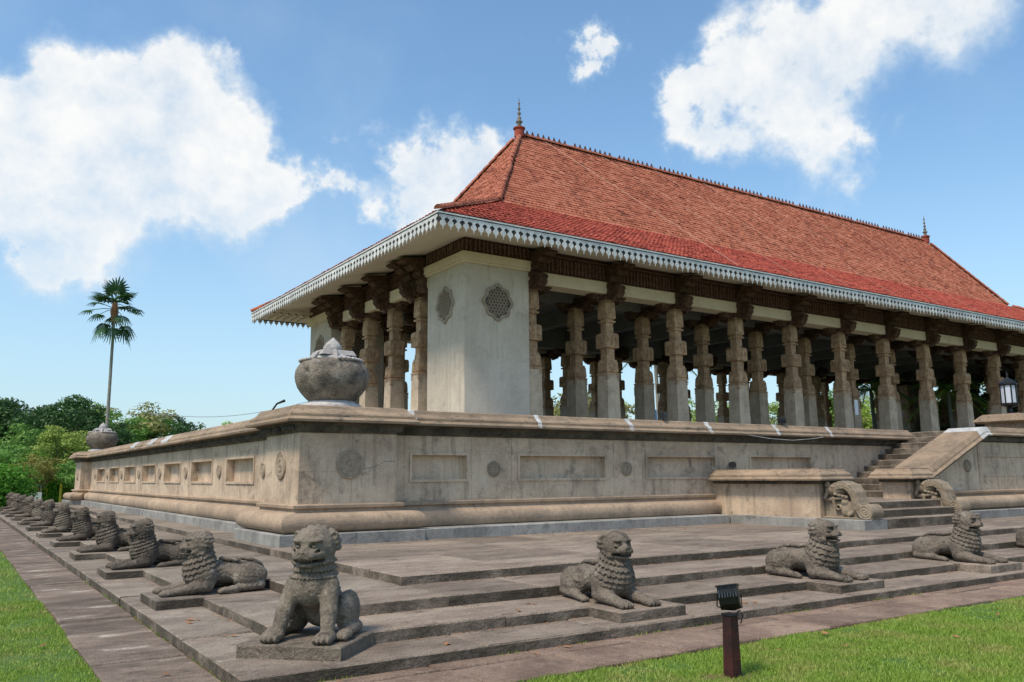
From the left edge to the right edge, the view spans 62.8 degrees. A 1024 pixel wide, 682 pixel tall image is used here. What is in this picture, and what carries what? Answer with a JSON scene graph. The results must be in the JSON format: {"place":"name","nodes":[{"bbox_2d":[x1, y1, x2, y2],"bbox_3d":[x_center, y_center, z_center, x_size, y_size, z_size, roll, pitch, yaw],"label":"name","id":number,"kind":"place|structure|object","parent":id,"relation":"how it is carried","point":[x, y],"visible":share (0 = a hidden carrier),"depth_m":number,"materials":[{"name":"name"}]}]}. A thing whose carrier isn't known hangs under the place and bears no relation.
{"place":"outdoors","nodes":[
{"label":"outdoors","id":0,"kind":"place"},
{"bbox_2d":[150,401,307,416],"bbox_3d":[-21.124,5.171,63.773,19.935,1.053,0.040,-6,-11,30],"label":"overhead cable","id":1,"kind":"object","parent":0,"point":[222,416],"visible":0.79,"depth_m":64.40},
{"bbox_2d":[0,520,1023,681],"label":"path","id":2,"kind":"structure","parent":0,"point":[109,641],"depth_m":8.65,"materials":[{"name":"stone"}]},
{"bbox_2d":[0,551,1023,681],"bbox_3d":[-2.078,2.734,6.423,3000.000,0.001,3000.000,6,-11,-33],"label":"lawn","id":3,"kind":"structure","parent":0,"point":[11,626],"depth_m":7.95,"materials":[{"name":"green plant"}]},
{"bbox_2d":[1,402,27,440],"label":"tree","id":4,"kind":"object","parent":3,"relation":"on","point":[14,416],"visible":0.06,"depth_m":65.83,"materials":[{"name":"green plant"}]},
{"bbox_2d":[0,422,45,450],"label":"tree","id":5,"kind":"object","parent":3,"relation":"on","point":[29,440],"visible":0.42,"depth_m":55.98,"materials":[{"name":"green plant"}]},
{"bbox_2d":[0,444,52,470],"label":"tree","id":6,"kind":"object","parent":3,"relation":"on","point":[5,455],"visible":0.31,"depth_m":50.28,"materials":[{"name":"green plant"}]},
{"bbox_2d":[0,463,63,506],"bbox_3d":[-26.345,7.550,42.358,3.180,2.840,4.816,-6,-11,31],"label":"hedge","id":7,"kind":"object","parent":3,"relation":"on","point":[13,481],"visible":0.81,"depth_m":42.66,"materials":[{"name":"green plant"}]},
{"bbox_2d":[1,444,71,456],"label":"hedge","id":8,"kind":"object","parent":3,"relation":"on","point":[22,449],"visible":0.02,"depth_m":53.59,"materials":[{"name":"green plant"}]},
{"bbox_2d":[31,492,41,499],"bbox_3d":[-27.439,9.133,47.969,0.900,0.950,0.061,3,-10,-22],"label":"white board","id":9,"kind":"object","parent":3,"relation":"on","point":[39,495],"visible":0.07,"depth_m":48.10,"materials":[{"name":"paint"}]},
{"bbox_2d":[7,454,66,491],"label":"tree","id":10,"kind":"object","parent":3,"relation":"on","point":[47,474],"visible":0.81,"depth_m":48.06,"materials":[{"name":"green plant"}]},
{"bbox_2d":[0,396,77,445],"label":"tree","id":11,"kind":"object","parent":3,"relation":"on","point":[6,421],"visible":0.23,"depth_m":62.89,"materials":[{"name":"green plant"}]},
{"bbox_2d":[16,425,90,466],"bbox_3d":[-28.011,7.768,51.980,4.870,5.148,4.923,-1,-9,4],"label":"tree","id":12,"kind":"object","parent":3,"relation":"on","point":[53,443],"visible":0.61,"depth_m":51.72,"materials":[{"name":"green plant"}]},
{"bbox_2d":[42,471,75,502],"bbox_3d":[-26.406,8.984,50.342,2.566,2.475,3.894,-4,-10,23],"label":"hedge","id":13,"kind":"object","parent":3,"relation":"on","point":[55,487],"visible":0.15,"depth_m":49.01,"materials":[{"name":"green plant"}]},
{"bbox_2d":[59,484,62,502],"bbox_3d":[-26.208,8.999,48.673,0.200,1.420,0.190,6,-11,-33],"label":"marker post","id":14,"kind":"object","parent":3,"relation":"on","point":[60,493],"visible":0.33,"depth_m":48.65,"materials":[{"name":"yellow paint"}]},
{"bbox_2d":[12,394,110,449],"bbox_3d":[-33.332,7.895,61.397,7.908,8.093,7.590,-1,-9,2],"label":"tree","id":15,"kind":"object","parent":3,"relation":"on","point":[82,416],"visible":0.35,"depth_m":60.29,"materials":[{"name":"green plant"}]},
{"bbox_2d":[53,460,75,488],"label":"tree","id":16,"kind":"object","parent":3,"relation":"on","point":[64,474],"visible":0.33,"depth_m":47.88,"materials":[{"name":"green plant"}]},
{"bbox_2d":[45,399,146,440],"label":"tree","id":17,"kind":"object","parent":3,"relation":"on","point":[111,419],"visible":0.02,"depth_m":67.02,"materials":[{"name":"green plant"}]},
{"bbox_2d":[63,422,135,446],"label":"tree","id":18,"kind":"object","parent":3,"relation":"on","point":[123,436],"visible":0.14,"depth_m":58.41,"materials":[{"name":"green plant"}]},
{"bbox_2d":[97,401,178,437],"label":"tree","id":19,"kind":"object","parent":3,"relation":"on","point":[154,417],"visible":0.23,"depth_m":73.14,"materials":[{"name":"green plant"}]},
{"bbox_2d":[120,415,182,442],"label":"tree","id":20,"kind":"object","parent":3,"relation":"on","point":[135,422],"visible":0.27,"depth_m":71.90,"materials":[{"name":"green plant"}]},
{"bbox_2d":[147,414,196,438],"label":"tree","id":21,"kind":"object","parent":3,"relation":"on","point":[177,421],"visible":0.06,"depth_m":77.23,"materials":[{"name":"green plant"}]},
{"bbox_2d":[175,419,185,434],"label":"cypress tree","id":22,"kind":"object","parent":3,"relation":"on","point":[180,430],"visible":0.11,"depth_m":72.32,"materials":[{"name":"green plant"}]},
{"bbox_2d":[183,421,191,432],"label":"cypress tree","id":23,"kind":"object","parent":3,"relation":"on","point":[186,426],"visible":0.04,"depth_m":72.46,"materials":[{"name":"green plant"}]},
{"bbox_2d":[0,502,1023,681],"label":"stone terrace","id":24,"kind":"structure","parent":3,"relation":"on","point":[399,615],"depth_m":10.62,"materials":[{"name":"grey stone"}]},
{"bbox_2d":[0,492,13,508],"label":"lion statue","id":25,"kind":"object","parent":24,"relation":"on","point":[8,502],"visible":0.45,"depth_m":41.51,"materials":[{"name":"stone"}]},
{"bbox_2d":[3,493,19,511],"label":"lion statue","id":26,"kind":"object","parent":24,"relation":"on","point":[14,503],"visible":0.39,"depth_m":38.41,"materials":[{"name":"stone"}]},
{"bbox_2d":[8,495,26,513],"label":"lion statue","id":27,"kind":"object","parent":24,"relation":"on","point":[20,505],"visible":0.31,"depth_m":35.30,"materials":[{"name":"stone"}]},
{"bbox_2d":[14,496,33,517],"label":"lion statue","id":28,"kind":"object","parent":24,"relation":"on","point":[28,501],"visible":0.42,"depth_m":32.20,"materials":[{"name":"stone"}]},
{"bbox_2d":[21,499,44,521],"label":"lion statue","id":29,"kind":"object","parent":24,"relation":"on","point":[36,513],"visible":0.38,"depth_m":29.08,"materials":[{"name":"stone"}]},
{"bbox_2d":[29,499,72,526],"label":"lion statue","id":30,"kind":"object","parent":24,"relation":"on","point":[48,516],"visible":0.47,"depth_m":26.00,"materials":[{"name":"stone"}]},
{"bbox_2d":[40,502,94,532],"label":"lion statue","id":31,"kind":"object","parent":24,"relation":"on","point":[63,521],"visible":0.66,"depth_m":22.89,"materials":[{"name":"stone"}]},
{"bbox_2d":[56,507,119,540],"bbox_3d":[-10.081,4.349,20.043,1.366,0.781,0.663,6,-11,-34],"label":"lion statue","id":32,"kind":"object","parent":24,"relation":"on","point":[83,528],"visible":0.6,"depth_m":19.80,"materials":[{"name":"stone"}]},
{"bbox_2d":[76,511,133,552],"bbox_3d":[-7.991,3.826,16.936,1.360,0.793,0.660,6,-11,-34],"label":"lion statue","id":33,"kind":"object","parent":24,"relation":"on","point":[109,536],"visible":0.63,"depth_m":16.70,"materials":[{"name":"stone"}]},
{"bbox_2d":[105,518,185,569],"bbox_3d":[-5.894,3.312,13.829,1.366,0.786,0.663,6,-11,-35],"label":"lion statue","id":34,"kind":"object","parent":24,"relation":"on","point":[147,548],"visible":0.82,"depth_m":13.61,"materials":[{"name":"stone"}]},
{"bbox_2d":[152,530,266,597],"bbox_3d":[-3.810,2.806,10.716,1.360,0.764,0.660,6,-11,-33],"label":"lion statue","id":35,"kind":"object","parent":24,"relation":"on","point":[204,570],"visible":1,"depth_m":10.53,"materials":[{"name":"stone"}]},
{"bbox_2d":[259,524,362,644],"bbox_3d":[-1.798,2.179,7.661,0.820,0.992,0.866,-2,-9,11],"label":"lion statue","id":36,"kind":"object","parent":24,"relation":"on","point":[313,594],"visible":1,"depth_m":7.49,"materials":[{"name":"stone"}]},
{"bbox_2d":[61,404,912,547],"bbox_3d":[10.619,6.933,43.842,57.180,2.563,33.240,6,-11,-33],"label":"stone podium","id":37,"kind":"object","parent":24,"relation":"on","point":[278,477],"visible":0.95,"depth_m":18.63,"materials":[{"name":"stone"}]},
{"bbox_2d":[86,423,117,451],"bbox_3d":[-20.387,4.800,41.727,1.470,1.470,1.470,6,-11,-33],"label":"stone urn","id":38,"kind":"object","parent":37,"relation":"on","point":[102,436],"visible":0.91,"depth_m":41.22,"materials":[{"name":"grey stone"}]},
{"bbox_2d":[272,399,285,409],"bbox_3d":[-4.883,1.407,17.502,0.331,0.371,0.070,-4,-10,20],"label":"bent pipe","id":39,"kind":"object","parent":37,"relation":"on","point":[277,403],"visible":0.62,"depth_m":17.49,"materials":[{"name":"black metal"}]},
{"bbox_2d":[294,338,368,406],"bbox_3d":[-3.610,0.659,16.838,1.470,1.470,1.470,6,-11,-33],"label":"stone urn","id":40,"kind":"object","parent":37,"relation":"on","point":[331,373],"visible":0.98,"depth_m":16.30,"materials":[{"name":"grey stone"}]},
{"bbox_2d":[250,102,1023,432],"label":"memorial hall","id":41,"kind":"structure","parent":37,"relation":"on","point":[510,272],"depth_m":37.36,"materials":[{"name":"paint"}]},
{"bbox_2d":[314,335,324,351],"bbox_3d":[-8.944,0.379,39.013,0.080,1.343,1.280,6,-11,-33],"label":"pierced window","id":42,"kind":"structure","parent":41,"relation":"in","point":[319,344],"depth_m":39.08,"materials":[{"name":"stone"}]},
{"bbox_2d":[352,333,364,357],"bbox_3d":[-7.100,0.305,38.649,1.280,1.343,0.080,6,-11,-33],"label":"pierced window","id":43,"kind":"structure","parent":41,"relation":"in","point":[359,343],"depth_m":38.68,"materials":[{"name":"stone"}]},
{"bbox_2d":[435,286,454,323],"bbox_3d":[-2.333,-1.253,29.205,0.080,1.343,1.280,6,-11,-33],"label":"pierced window","id":44,"kind":"structure","parent":41,"relation":"in","point":[445,301],"depth_m":29.19,"materials":[{"name":"stone"}]},
{"bbox_2d":[482,283,513,321],"bbox_3d":[-0.489,-1.326,28.841,1.280,1.343,0.080,6,-11,-33],"label":"pierced window","id":45,"kind":"structure","parent":41,"relation":"in","point":[497,301],"depth_m":28.84,"materials":[{"name":"stone"}]},
{"bbox_2d":[896,387,902,400],"bbox_3d":[29.459,4.146,64.273,0.080,1.343,1.280,6,-11,-33],"label":"pierced window","id":46,"kind":"structure","parent":41,"relation":"in","point":[898,389],"depth_m":64.00,"materials":[{"name":"stone"}]},
{"bbox_2d":[659,412,667,420],"bbox_3d":[3.725,1.857,20.645,0.158,0.202,0.173,-6,-11,33],"label":"floodlight","id":47,"kind":"object","parent":37,"relation":"on","point":[663,415],"visible":1,"depth_m":20.59,"materials":[{"name":"black metal"}]},
{"bbox_2d":[777,418,785,424],"bbox_3d":[7.430,2.221,23.083,0.173,0.202,0.158,2,-10,-16],"label":"floodlight","id":48,"kind":"object","parent":37,"relation":"on","point":[781,421],"visible":1,"depth_m":23.03,"materials":[{"name":"black metal"}]},
{"bbox_2d":[750,435,822,440],"bbox_3d":[7.466,2.629,22.692,3.102,0.124,0.046,6,-11,-33],"label":"hanging cable","id":49,"kind":"object","parent":37,"relation":"hanging from","point":[785,439],"visible":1,"depth_m":22.58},
{"bbox_2d":[109,524,1023,680],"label":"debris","id":50,"kind":"object","parent":24,"relation":"on","point":[580,619],"visible":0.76,"depth_m":10.82,"materials":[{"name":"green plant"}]},
{"bbox_2d":[559,529,660,609],"bbox_3d":[1.085,2.579,9.691,0.659,0.810,1.394,4,-10,-28],"label":"lion statue","id":51,"kind":"object","parent":24,"relation":"on","point":[607,576],"visible":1,"depth_m":9.40,"materials":[{"name":"stone"}]},
{"bbox_2d":[765,518,869,582],"bbox_3d":[4.201,2.886,11.742,0.660,0.807,1.398,6,-11,-35],"label":"lion statue","id":52,"kind":"object","parent":24,"relation":"on","point":[817,555],"visible":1,"depth_m":11.49,"materials":[{"name":"stone"}]},
{"bbox_2d":[707,427,1023,530],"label":"entrance staircase","id":53,"kind":"structure","parent":24,"relation":"on","point":[930,478],"depth_m":21.02,"materials":[{"name":"stone"}]},
{"bbox_2d":[729,461,735,468],"bbox_3d":[5.593,3.158,21.263,0.158,0.202,0.173,-5,-10,27],"label":"floodlight","id":54,"kind":"object","parent":53,"relation":"on","point":[732,465],"visible":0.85,"depth_m":21.20,"materials":[{"name":"black metal"}]},
{"bbox_2d":[972,413,1023,428],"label":"lamp pedestal","id":55,"kind":"object","parent":53,"relation":"on","point":[1011,420],"visible":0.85,"depth_m":29.37,"materials":[{"name":"stone"}]},
{"bbox_2d":[998,372,1018,413],"bbox_3d":[17.814,1.871,30.080,0.591,1.536,0.591,1,-9,-11],"label":"lantern","id":56,"kind":"object","parent":55,"relation":"on","point":[1008,393],"visible":0.95,"depth_m":29.90,"materials":[{"name":"black metal"}]},
{"bbox_2d":[912,510,1008,563],"bbox_3d":[7.278,3.185,13.764,0.659,0.813,1.394,5,-11,-33],"label":"lion statue","id":57,"kind":"object","parent":24,"relation":"on","point":[962,541],"visible":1,"depth_m":13.53,"materials":[{"name":"stone"}]},
{"bbox_2d":[1016,528,1023,547],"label":"lion statue","id":58,"kind":"object","parent":24,"relation":"on","point":[1019,538],"visible":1,"depth_m":15.92,"materials":[{"name":"stone"}]},
{"bbox_2d":[84,580,951,681],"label":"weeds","id":59,"kind":"object","parent":3,"relation":"on","point":[105,595],"visible":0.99,"depth_m":8.97,"materials":[{"name":"green plant"}]},
{"bbox_2d":[552,393,590,416],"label":"tree","id":60,"kind":"object","parent":3,"relation":"on","point":[556,412],"visible":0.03,"depth_m":78.79,"materials":[{"name":"green plant"}]},
{"bbox_2d":[554,390,634,418],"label":"tree","id":61,"kind":"object","parent":3,"relation":"on","point":[628,410],"visible":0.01,"depth_m":85.11,"materials":[{"name":"green plant"}]},
{"bbox_2d":[623,363,697,419],"bbox_3d":[10.251,5.451,58.903,6.270,11.129,5.883,-5,-10,28],"label":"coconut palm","id":62,"kind":"object","parent":3,"relation":"on","point":[656,382],"visible":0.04,"depth_m":59.35,"materials":[{"name":"green plant"}]},
{"bbox_2d":[688,398,728,422],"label":"tree","id":63,"kind":"object","parent":3,"relation":"on","point":[693,416],"visible":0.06,"depth_m":81.28,"materials":[{"name":"green plant"}]},
{"bbox_2d":[715,583,742,677],"bbox_3d":[1.824,2.427,6.991,0.214,0.823,0.247,-3,-10,18],"label":"floodlight post","id":64,"kind":"object","parent":3,"relation":"on","point":[728,596],"visible":1,"depth_m":6.94,"materials":[{"name":"black metal"}]},
{"bbox_2d":[697,669,760,681],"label":"bare soil","id":65,"kind":"structure","parent":3,"relation":"on","point":[749,671],"depth_m":6.95,"materials":[{"name":"brown soil"}]},
{"bbox_2d":[728,405,776,424],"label":"tree","id":66,"kind":"object","parent":3,"relation":"on","point":[770,419],"depth_m":84.85,"materials":[{"name":"green plant"}]},
{"bbox_2d":[768,398,834,426],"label":"tree","id":67,"kind":"object","parent":3,"relation":"on","point":[774,408],"visible":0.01,"depth_m":74.60,"materials":[{"name":"green plant"}]},
{"bbox_2d":[770,390,870,427],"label":"tree","id":68,"kind":"object","parent":3,"relation":"on","point":[830,397],"visible":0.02,"depth_m":76.95,"materials":[{"name":"green plant"}]},
{"bbox_2d":[860,394,875,428],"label":"tree","id":69,"kind":"object","parent":3,"relation":"on","point":[865,411],"visible":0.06,"depth_m":75.03,"materials":[{"name":"green plant"}]},
{"bbox_2d":[829,377,918,428],"bbox_3d":[26.048,6.867,60.288,6.435,8.533,6.562,6,-11,-33],"label":"coconut palm","id":70,"kind":"object","parent":3,"relation":"on","point":[864,389],"visible":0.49,"depth_m":60.46,"materials":[{"name":"green plant"}]},
{"bbox_2d":[901,379,987,427],"bbox_3d":[29.661,6.551,56.549,6.594,7.914,5.998,-2,-9,8],"label":"coconut palm","id":71,"kind":"object","parent":3,"relation":"on","point":[944,386],"visible":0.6,"depth_m":56.67,"materials":[{"name":"green plant"}]},
{"bbox_2d":[936,382,987,428],"bbox_3d":[35.655,7.087,64.032,10.229,9.517,9.818,3,-10,-20],"label":"tree","id":72,"kind":"object","parent":3,"relation":"on","point":[983,410],"visible":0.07,"depth_m":63.14,"materials":[{"name":"green plant"}]},
{"bbox_2d":[912,374,1018,431],"bbox_3d":[35.319,5.892,59.873,12.287,10.634,9.657,-9,-13,43],"label":"tree","id":73,"kind":"object","parent":3,"relation":"on","point":[1014,409],"visible":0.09,"depth_m":58.91,"materials":[{"name":"green plant"}]},
{"bbox_2d":[0,0,1023,437],"label":"sky","id":74,"kind":"structure","parent":0,"point":[213,158],"materials":[{"name":"blue"}]},
{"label":"road","id":75,"kind":"structure","parent":0,"visible":0},
{"bbox_2d":[77,277,143,427],"bbox_3d":[-26.273,3.107,54.375,4.094,14.868,3.859,6,-11,-33],"label":"fan palm","id":76,"kind":"object","parent":75,"relation":"on","point":[116,288],"visible":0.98,"depth_m":54.81,"materials":[{"name":"green plant"}]}
]}

